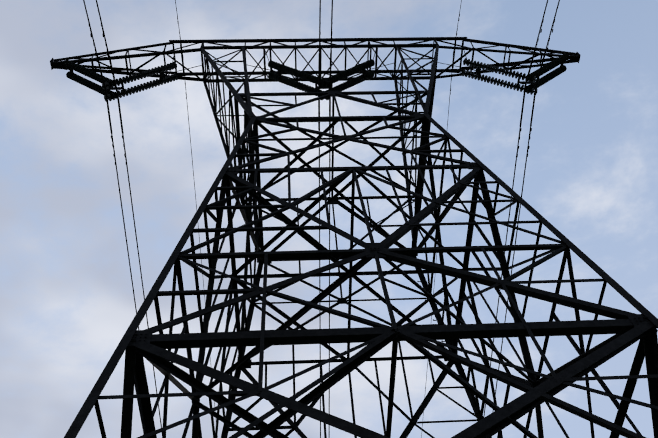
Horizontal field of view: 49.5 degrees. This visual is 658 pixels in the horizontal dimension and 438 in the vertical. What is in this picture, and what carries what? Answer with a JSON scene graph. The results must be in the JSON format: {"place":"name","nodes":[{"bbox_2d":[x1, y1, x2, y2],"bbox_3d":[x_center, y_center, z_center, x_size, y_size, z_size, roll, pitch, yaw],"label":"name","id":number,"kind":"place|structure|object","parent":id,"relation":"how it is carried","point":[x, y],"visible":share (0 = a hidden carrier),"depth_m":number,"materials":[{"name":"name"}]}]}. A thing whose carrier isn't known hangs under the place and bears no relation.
{"place":"outdoors","nodes":[
{"label":"outdoors","id":0,"kind":"place"},
{"bbox_2d":[0,0,657,437],"label":"sky","id":1,"kind":"structure","parent":0,"point":[67,303],"materials":[{"name":"blue"}]},
{"bbox_3d":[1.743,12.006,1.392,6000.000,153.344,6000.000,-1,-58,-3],"label":"ground","id":2,"kind":"structure","parent":0,"visible":0},
{"bbox_2d":[50,0,657,437],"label":"pylon","id":3,"kind":"object","parent":2,"relation":"on","point":[136,344],"visible":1,"depth_m":15.30,"materials":[{"name":"metal"}]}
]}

